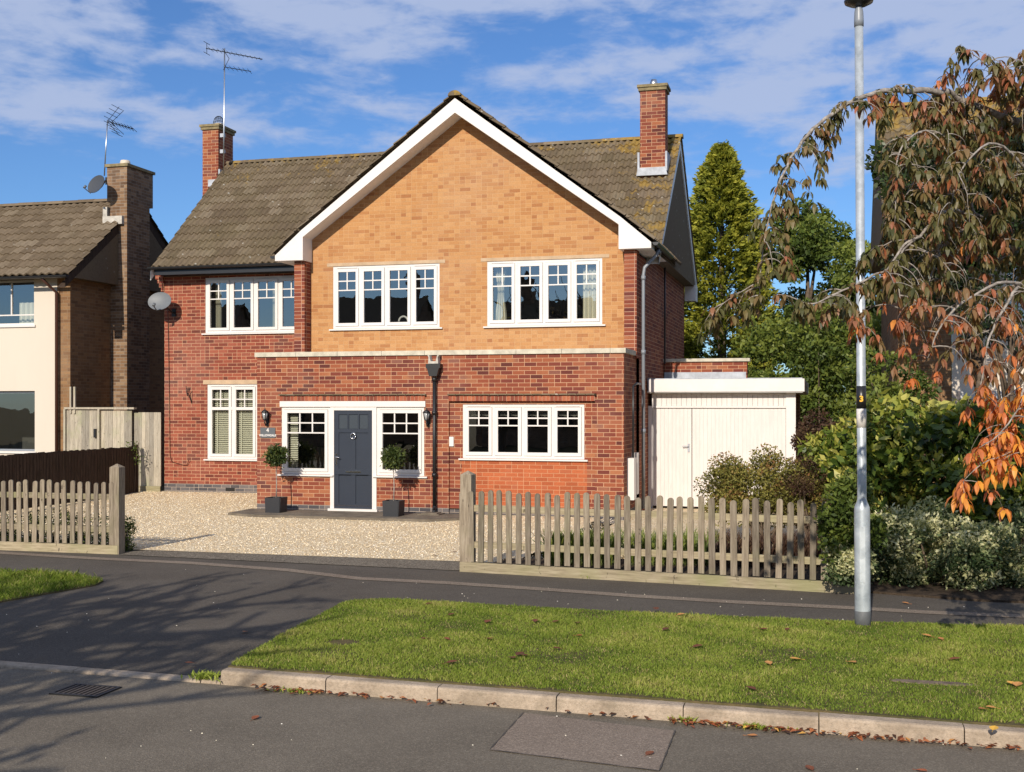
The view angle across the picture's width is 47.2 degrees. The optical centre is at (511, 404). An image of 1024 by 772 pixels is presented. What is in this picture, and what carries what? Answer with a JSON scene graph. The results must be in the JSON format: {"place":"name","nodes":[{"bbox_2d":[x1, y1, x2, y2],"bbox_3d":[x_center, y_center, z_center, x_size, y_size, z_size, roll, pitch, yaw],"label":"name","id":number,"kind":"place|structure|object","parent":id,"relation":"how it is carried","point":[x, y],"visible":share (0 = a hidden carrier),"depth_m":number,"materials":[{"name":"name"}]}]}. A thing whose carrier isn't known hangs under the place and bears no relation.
{"place":"outdoors","nodes":[
{"label":"outdoors","id":0,"kind":"place"},
{"bbox_2d":[0,563,102,602],"bbox_3d":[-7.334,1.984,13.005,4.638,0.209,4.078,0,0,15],"label":"grass","id":1,"kind":"structure","parent":0,"point":[21,578],"depth_m":13.64,"materials":[{"name":"green plant"}]},
{"bbox_2d":[0,536,129,546],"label":"neighbour garden","id":2,"kind":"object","parent":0,"point":[60,540],"visible":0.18,"depth_m":17.74,"materials":[{"name":"soil"}]},
{"bbox_2d":[0,507,130,544],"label":"hedge","id":3,"kind":"object","parent":2,"relation":"on","point":[53,533],"visible":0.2,"depth_m":17.25,"materials":[{"name":"green plant"}]},
{"bbox_2d":[63,387,136,450],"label":"side gate","id":4,"kind":"structure","parent":2,"relation":"on","point":[81,429],"depth_m":27.05,"materials":[{"name":"brown wood"}]},
{"bbox_2d":[125,515,138,551],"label":"flowering shrub","id":5,"kind":"object","parent":2,"relation":"on","point":[128,534],"visible":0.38,"depth_m":16.89,"materials":[{"name":"green plant"}]},
{"bbox_2d":[120,550,459,569],"bbox_3d":[-2.977,2.096,16.073,5.127,0.001,0.936,0,0,18],"label":"driveway apron","id":6,"kind":"object","parent":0,"point":[418,564],"visible":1,"depth_m":15.88,"materials":[{"name":"concrete"}]},
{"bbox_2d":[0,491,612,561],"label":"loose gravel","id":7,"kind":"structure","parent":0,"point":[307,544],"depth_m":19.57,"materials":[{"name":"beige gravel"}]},
{"bbox_2d":[1,523,613,676],"bbox_3d":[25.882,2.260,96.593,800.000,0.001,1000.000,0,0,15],"label":"ground","id":8,"kind":"structure","parent":0,"point":[582,529],"depth_m":17.57,"materials":[{"name":"soil"}]},
{"bbox_2d":[800,369,875,428],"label":"distant trees","id":9,"kind":"object","parent":8,"relation":"on","point":[831,414],"depth_m":91.23,"materials":[{"name":"green plant"}]},
{"bbox_2d":[228,509,458,521],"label":"front path","id":10,"kind":"structure","parent":0,"point":[349,515],"depth_m":21.65,"materials":[{"name":"grey stone"}]},
{"bbox_2d":[261,442,291,512],"bbox_3d":[-4.497,1.370,22.323,0.537,1.350,0.580,0,0,39],"label":"potted bay tree","id":11,"kind":"object","parent":10,"relation":"on","point":[276,455],"visible":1,"depth_m":22.24,"materials":[{"name":"green plant"}]},
{"bbox_2d":[379,443,406,516],"bbox_3d":[-2.194,1.375,21.605,0.554,1.340,0.568,0,0,15],"label":"potted bay tree","id":12,"kind":"object","parent":10,"relation":"on","point":[395,458],"visible":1,"depth_m":21.48,"materials":[{"name":"green plant"}]},
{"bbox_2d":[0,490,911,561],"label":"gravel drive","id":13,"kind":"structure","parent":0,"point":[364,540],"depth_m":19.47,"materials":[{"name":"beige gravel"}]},
{"bbox_2d":[0,445,138,510],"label":"dark fence","id":14,"kind":"object","parent":13,"relation":"on","point":[84,466],"visible":0.6,"depth_m":24.12,"materials":[{"name":"brown wood"}]},
{"bbox_2d":[118,441,147,492],"bbox_3d":[-8.560,1.397,26.414,0.618,1.207,0.490,0,0,-25],"label":"climbing sprig","id":15,"kind":"object","parent":14,"relation":"attached to","point":[136,455],"visible":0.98,"depth_m":26.40,"materials":[{"name":"green plant"}]},
{"bbox_2d":[101,411,160,491],"bbox_3d":[-8.716,1.090,26.796,1.488,1.920,0.115,0,0,15],"label":"board panel","id":16,"kind":"object","parent":13,"relation":"on","point":[116,426],"visible":0.65,"depth_m":26.75,"materials":[{"name":"brown wood"}]},
{"bbox_2d":[647,358,808,507],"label":"garage","id":17,"kind":"structure","parent":13,"relation":"on","point":[700,412],"depth_m":23.43,"materials":[{"name":"white paint"}]},
{"bbox_2d":[653,408,691,505],"bbox_3d":[3.233,1.052,23.618,0.776,1.975,0.040,0,0,15],"label":"garage door","id":18,"kind":"structure","parent":17,"relation":"in","point":[672,427],"depth_m":23.60,"materials":[{"name":"white paint"}]},
{"bbox_2d":[682,408,785,506],"bbox_3d":[4.401,1.052,23.269,2.018,1.975,0.110,0,0,15],"label":"garage door","id":19,"kind":"structure","parent":17,"relation":"in","point":[738,431],"depth_m":23.29,"materials":[{"name":"white paint"}]},
{"bbox_2d":[693,443,829,538],"bbox_3d":[3.754,1.335,17.588,2.082,1.550,1.426,0,0,15],"label":"bronze shrub","id":20,"kind":"object","parent":13,"relation":"on","point":[729,484],"visible":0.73,"depth_m":17.39,"materials":[{"name":"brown plant"}]},
{"bbox_2d":[773,452,832,536],"bbox_3d":[4.291,1.396,17.191,0.845,1.420,0.972,0,0,41],"label":"dark red shrub","id":21,"kind":"object","parent":13,"relation":"on","point":[802,489],"visible":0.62,"depth_m":17.07,"materials":[{"name":"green plant"}]},
{"bbox_2d":[790,407,847,532],"bbox_3d":[5.022,1.070,18.963,1.003,2.067,0.962,0,0,35],"label":"purple shrub","id":22,"kind":"object","parent":13,"relation":"on","point":[802,432],"visible":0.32,"depth_m":18.98,"materials":[{"name":"red plant"}]},
{"bbox_2d":[796,414,886,513],"bbox_3d":[4.961,1.120,17.504,1.400,1.972,1.353,0,0,15],"label":"laurel shrub","id":23,"kind":"object","parent":13,"relation":"on","point":[835,438],"visible":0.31,"depth_m":17.49,"materials":[{"name":"green plant"}]},
{"bbox_2d":[844,345,942,438],"bbox_3d":[6.176,0.542,19.079,1.524,3.123,1.495,0,0,-31],"label":"tree","id":24,"kind":"object","parent":13,"relation":"on","point":[879,386],"visible":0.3,"depth_m":18.76,"materials":[{"name":"green plant"}]},
{"bbox_2d":[0,668,1023,771],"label":"road","id":25,"kind":"structure","parent":0,"point":[141,725],"depth_m":7.74,"materials":[{"name":"grey asphalt"}]},
{"bbox_2d":[49,683,121,697],"bbox_3d":[-3.291,2.214,9.040,0.420,0.032,0.325,0,0,15],"label":"drain grate","id":26,"kind":"object","parent":25,"relation":"on","point":[85,690],"visible":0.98,"depth_m":9.02,"materials":[{"name":"black metal"}]},
{"bbox_2d":[0,660,220,684],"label":"kerb","id":27,"kind":"structure","parent":25,"relation":"on","point":[77,670],"depth_m":9.62,"materials":[{"name":"concrete"}]},
{"bbox_2d":[180,668,220,682],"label":"weed tuft","id":28,"kind":"object","parent":25,"relation":"on","point":[206,675],"visible":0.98,"depth_m":9.33,"materials":[{"name":"green plant"}]},
{"bbox_2d":[266,686,319,693],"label":"weed tuft","id":29,"kind":"object","parent":25,"relation":"on","point":[293,691],"visible":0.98,"depth_m":8.98,"materials":[{"name":"green plant"}]},
{"bbox_2d":[490,713,673,770],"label":"road patch","id":30,"kind":"object","parent":25,"relation":"on","point":[590,741],"visible":1,"depth_m":7.67,"materials":[{"name":"grey asphalt"}]},
{"bbox_2d":[490,712,675,769],"bbox_3d":[0.485,2.202,7.723,1.133,0.001,1.086,0,0,15],"label":"road seam","id":31,"kind":"object","parent":30,"relation":"on","point":[581,760],"visible":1,"depth_m":7.44,"materials":[{"name":"grey asphalt"}]},
{"bbox_2d":[221,667,1023,749],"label":"kerb","id":32,"kind":"structure","parent":25,"relation":"on","point":[969,734],"depth_m":8.29,"materials":[{"name":"concrete"}]},
{"bbox_2d":[989,726,998,731],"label":"fallen leaf","id":33,"kind":"object","parent":32,"relation":"on","point":[993,727],"visible":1,"depth_m":7.47,"materials":[{"name":"yellow plant"}]},
{"bbox_2d":[251,683,1019,749],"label":"leaf litter","id":34,"kind":"object","parent":25,"relation":"on","point":[899,738],"visible":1,"depth_m":7.94,"materials":[{"name":"brown plant"}]},
{"bbox_2d":[667,714,697,722],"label":"weed tuft","id":35,"kind":"object","parent":25,"relation":"on","point":[681,718],"visible":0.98,"depth_m":8.13,"materials":[{"name":"green plant"}]},
{"bbox_2d":[714,721,797,729],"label":"weed tuft","id":36,"kind":"object","parent":25,"relation":"on","point":[758,726],"visible":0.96,"depth_m":7.97,"materials":[{"name":"green plant"}]},
{"bbox_2d":[805,765,813,771],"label":"fallen leaf","id":37,"kind":"object","parent":25,"relation":"on","point":[810,767],"visible":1,"depth_m":7.10,"materials":[{"name":"brown plant"}]},
{"bbox_2d":[0,550,1023,675],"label":"pavement","id":38,"kind":"structure","parent":0,"point":[138,616],"depth_m":12.41,"materials":[{"name":"grey asphalt"}]},
{"bbox_2d":[0,464,124,554],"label":"picket fence","id":39,"kind":"object","parent":38,"relation":"on","point":[115,497],"visible":0.99,"depth_m":16.69,"materials":[{"name":"brown wood"}]},
{"bbox_2d":[0,552,1023,617],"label":"pavement joint","id":40,"kind":"object","parent":38,"relation":"on","point":[614,594],"visible":1,"depth_m":13.32,"materials":[{"name":"grey concrete"}]},
{"bbox_2d":[459,471,853,593],"bbox_3d":[1.591,1.490,13.975,4.801,1.320,0.160,0,0,21],"label":"picket fence","id":41,"kind":"object","parent":38,"relation":"on","point":[469,544],"visible":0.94,"depth_m":13.93,"materials":[{"name":"brown wood"}]},
{"bbox_2d":[0,0,1023,389],"label":"sky","id":42,"kind":"structure","parent":0,"point":[332,77],"materials":[{"name":"blue"}]},
{"bbox_2d":[161,485,888,511],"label":"back garden","id":43,"kind":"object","parent":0,"point":[162,488],"depth_m":26.93,"materials":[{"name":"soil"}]},
{"bbox_2d":[0,160,168,484],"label":"neighbour house","id":44,"kind":"structure","parent":43,"relation":"on","point":[78,287],"depth_m":28.79,"materials":[{"name":"brick"}]},
{"bbox_2d":[0,280,35,327],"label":"window","id":45,"kind":"structure","parent":44,"relation":"in","point":[16,307],"depth_m":30.15,"materials":[{"name":"white plastic"}]},
{"bbox_2d":[0,391,36,453],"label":"window","id":46,"kind":"structure","parent":44,"relation":"in","point":[17,408],"depth_m":30.35,"materials":[{"name":"grey plastic"}]},
{"bbox_2d":[83,175,106,193],"bbox_3d":[-10.172,-5.385,28.659,0.488,0.511,0.741,0,0,-8],"label":"satellite dish","id":47,"kind":"object","parent":44,"relation":"attached to","point":[96,183],"visible":1,"depth_m":28.61,"materials":[{"name":"grey paint"}]},
{"bbox_2d":[104,104,136,175],"bbox_3d":[-9.854,-6.577,29.429,0.385,1.720,0.958,0,0,30],"label":"television aerial","id":48,"kind":"object","parent":44,"relation":"attached to","point":[115,123],"visible":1,"depth_m":29.21,"materials":[{"name":"metal"}]},
{"bbox_2d":[147,79,697,522],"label":"brick house","id":49,"kind":"structure","parent":43,"relation":"on","point":[502,303],"depth_m":23.61,"materials":[{"name":"red brick"}]},
{"bbox_2d":[148,292,175,316],"bbox_3d":[-7.832,-2.274,26.352,0.714,0.527,0.444,0,0,-41],"label":"satellite dish","id":50,"kind":"object","parent":49,"relation":"attached to","point":[159,301],"visible":1,"depth_m":26.32,"materials":[{"name":"white metal"}]},
{"bbox_2d":[203,384,256,460],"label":"window","id":51,"kind":"structure","parent":49,"relation":"in","point":[233,389],"depth_m":26.36,"materials":[{"name":"white plastic"}]},
{"bbox_2d":[204,41,261,173],"bbox_3d":[-6.918,-7.386,29.123,1.440,3.258,0.297,0,0,3],"label":"television aerial","id":52,"kind":"object","parent":49,"relation":"attached to","point":[222,135],"visible":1,"depth_m":29.17,"materials":[{"name":"metal"}]},
{"bbox_2d":[201,275,293,334],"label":"window","id":53,"kind":"structure","parent":49,"relation":"in","point":[262,304],"depth_m":26.47,"materials":[{"name":"white plastic"}]},
{"bbox_2d":[261,408,268,425],"bbox_3d":[-4.823,0.235,22.926,0.155,0.370,0.206,0,0,40],"label":"wall lantern","id":54,"kind":"object","parent":49,"relation":"attached to","point":[265,414],"depth_m":22.89,"materials":[{"name":"black metal"}]},
{"bbox_2d":[259,427,275,437],"bbox_3d":[-4.798,0.545,23.015,0.370,0.200,0.023,0,0,15],"label":"house sign","id":55,"kind":"object","parent":49,"relation":"attached to","point":[267,432],"visible":1,"depth_m":23.00,"materials":[{"name":"grey stone"}]},
{"bbox_2d":[277,407,332,476],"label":"window","id":56,"kind":"structure","parent":49,"relation":"in","point":[305,430],"depth_m":23.06,"materials":[{"name":"white plastic"}]},
{"bbox_2d":[335,410,371,508],"bbox_3d":[-3.059,1.053,22.566,0.782,1.890,0.129,0,0,15],"label":"front door","id":57,"kind":"structure","parent":49,"relation":"in","point":[353,428],"depth_m":22.58,"materials":[{"name":"grey wood"}]},
{"bbox_2d":[329,263,442,330],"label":"window","id":58,"kind":"structure","parent":49,"relation":"in","point":[375,297],"depth_m":24.21,"materials":[{"name":"white plastic"}]},
{"bbox_2d":[372,407,427,477],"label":"window","id":59,"kind":"structure","parent":49,"relation":"in","point":[403,426],"depth_m":22.44,"materials":[{"name":"white plastic"}]},
{"bbox_2d":[422,408,430,426],"bbox_3d":[-1.597,0.235,22.062,0.155,0.370,0.206,0,0,40],"label":"wall lantern","id":60,"kind":"object","parent":49,"relation":"attached to","point":[426,414],"depth_m":22.02,"materials":[{"name":"black metal"}]},
{"bbox_2d":[458,404,587,461],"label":"window","id":61,"kind":"structure","parent":49,"relation":"in","point":[510,432],"depth_m":21.93,"materials":[{"name":"white plastic"}]},
{"bbox_2d":[483,258,605,327],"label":"window","id":62,"kind":"structure","parent":49,"relation":"in","point":[555,292],"depth_m":23.24,"materials":[{"name":"white plastic"}]},
{"bbox_2d":[684,139,779,376],"bbox_3d":[6.472,-2.781,36.008,4.032,10.691,3.903,0,0,15],"label":"golden conifer","id":63,"kind":"object","parent":43,"relation":"on","point":[721,192],"visible":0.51,"depth_m":35.29,"materials":[{"name":"green plant"}]},
{"bbox_2d":[730,305,880,469],"bbox_3d":[7.714,-0.042,30.259,5.981,5.128,2.758,0,0,39],"label":"tall hedge","id":64,"kind":"object","parent":43,"relation":"on","point":[769,345],"visible":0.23,"depth_m":30.02,"materials":[{"name":"green plant"}]},
{"bbox_2d":[737,197,874,427],"bbox_3d":[9.693,-2.346,37.885,4.244,8.904,4.004,0,0,-29],"label":"broadleaf tree","id":65,"kind":"object","parent":43,"relation":"on","point":[813,239],"visible":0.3,"depth_m":37.35,"materials":[{"name":"green plant"}]},
{"bbox_2d":[823,238,880,385],"bbox_3d":[10.255,-1.393,33.894,2.306,6.995,3.062,0,0,38],"label":"broadleaf tree","id":66,"kind":"object","parent":43,"relation":"on","point":[842,278],"visible":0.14,"depth_m":33.57,"materials":[{"name":"green plant"}]},
{"bbox_2d":[870,96,1023,527],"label":"neighbour house","id":67,"kind":"structure","parent":43,"relation":"on","point":[951,385],"depth_m":20.83,"materials":[{"name":"brick"}]},
{"bbox_2d":[1004,267,1023,319],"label":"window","id":68,"kind":"structure","parent":67,"relation":"in","point":[1011,273],"depth_m":20.70,"materials":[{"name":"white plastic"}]},
{"bbox_2d":[228,596,1023,731],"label":"grass verge","id":69,"kind":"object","parent":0,"point":[784,706],"depth_m":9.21,"materials":[{"name":"plant"}]},
{"bbox_2d":[693,44,1023,522],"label":"cherry tree","id":70,"kind":"object","parent":69,"relation":"on","point":[977,234],"visible":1,"depth_m":8.99,"materials":[{"name":"brown plant"}]},
{"bbox_2d":[844,0,872,625],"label":"street lamp","id":71,"kind":"object","parent":69,"relation":"on","point":[862,612],"visible":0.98,"depth_m":11.11,"materials":[{"name":"metal"}]},
{"bbox_2d":[860,526,864,582],"bbox_3d":[3.313,1.415,11.069,0.050,0.530,0.006,0,0,15],"label":"access door","id":72,"kind":"structure","parent":71,"relation":"in","point":[862,529],"depth_m":11.07,"materials":[{"name":"metal"}]},
{"bbox_2d":[891,679,979,685],"bbox_3d":[3.166,2.100,8.784,0.640,0.039,0.110,0,0,15],"label":"flat stone","id":73,"kind":"object","parent":69,"relation":"on","point":[929,682],"visible":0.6,"depth_m":8.78,"materials":[{"name":"grey stone"}]},
{"bbox_2d":[1012,682,1022,687],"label":"fallen leaf","id":74,"kind":"object","parent":69,"relation":"on","point":[1017,684],"visible":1,"depth_m":8.64,"materials":[{"name":"orange plant"}]},
{"bbox_2d":[493,528,1023,602],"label":"flower bed","id":75,"kind":"object","parent":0,"point":[1003,594],"visible":0.32,"depth_m":13.27,"materials":[{"name":"soil"}]},
{"bbox_2d":[532,527,641,565],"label":"plants","id":76,"kind":"object","parent":75,"relation":"on","point":[582,544],"visible":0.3,"depth_m":15.11,"materials":[{"name":"green plant"}]},
{"bbox_2d":[613,524,719,565],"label":"plants","id":77,"kind":"object","parent":75,"relation":"on","point":[664,547],"visible":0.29,"depth_m":15.11,"materials":[{"name":"green plant"}]},
{"bbox_2d":[705,527,828,566],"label":"plants","id":78,"kind":"object","parent":75,"relation":"on","point":[773,548],"visible":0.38,"depth_m":15.02,"materials":[{"name":"green plant"}]},
{"bbox_2d":[820,542,879,586],"bbox_3d":[3.758,1.798,13.036,0.632,0.620,1.042,0,0,15],"label":"variegated shrub","id":79,"kind":"object","parent":75,"relation":"on","point":[843,573],"visible":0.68,"depth_m":12.74,"materials":[{"name":"green plant"}]},
{"bbox_2d":[813,467,893,566],"bbox_3d":[3.830,1.393,13.163,0.864,1.427,1.079,0,0,15],"label":"green shrub","id":80,"kind":"object","parent":75,"relation":"on","point":[838,513],"visible":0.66,"depth_m":12.89,"materials":[{"name":"green plant"}]},
{"bbox_2d":[820,389,1023,546],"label":"laurel shrub","id":81,"kind":"object","parent":75,"relation":"on","point":[896,451],"visible":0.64,"depth_m":14.85,"materials":[{"name":"green plant"}]},
{"bbox_2d":[864,109,1023,526],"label":"evergreen tree","id":82,"kind":"object","parent":75,"relation":"on","point":[883,176],"visible":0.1,"depth_m":18.27,"materials":[{"name":"green plant"}]},
{"bbox_2d":[870,495,1023,591],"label":"variegated shrub","id":83,"kind":"object","parent":75,"relation":"on","point":[955,563],"visible":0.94,"depth_m":13.41,"materials":[{"name":"green plant"}]},
{"bbox_2d":[929,245,1023,529],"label":"evergreen tree","id":84,"kind":"object","parent":75,"relation":"on","point":[1008,382],"visible":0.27,"depth_m":17.50,"materials":[{"name":"green plant"}]},
{"bbox_2d":[952,402,1023,546],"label":"laurel shrub","id":85,"kind":"object","parent":75,"relation":"on","point":[1014,492],"visible":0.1,"depth_m":15.13,"materials":[{"name":"green plant"}]},
{"bbox_2d":[967,495,1023,588],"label":"variegated shrub","id":86,"kind":"object","parent":75,"relation":"on","point":[1014,574],"visible":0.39,"depth_m":13.46,"materials":[{"name":"green plant"}]}
]}

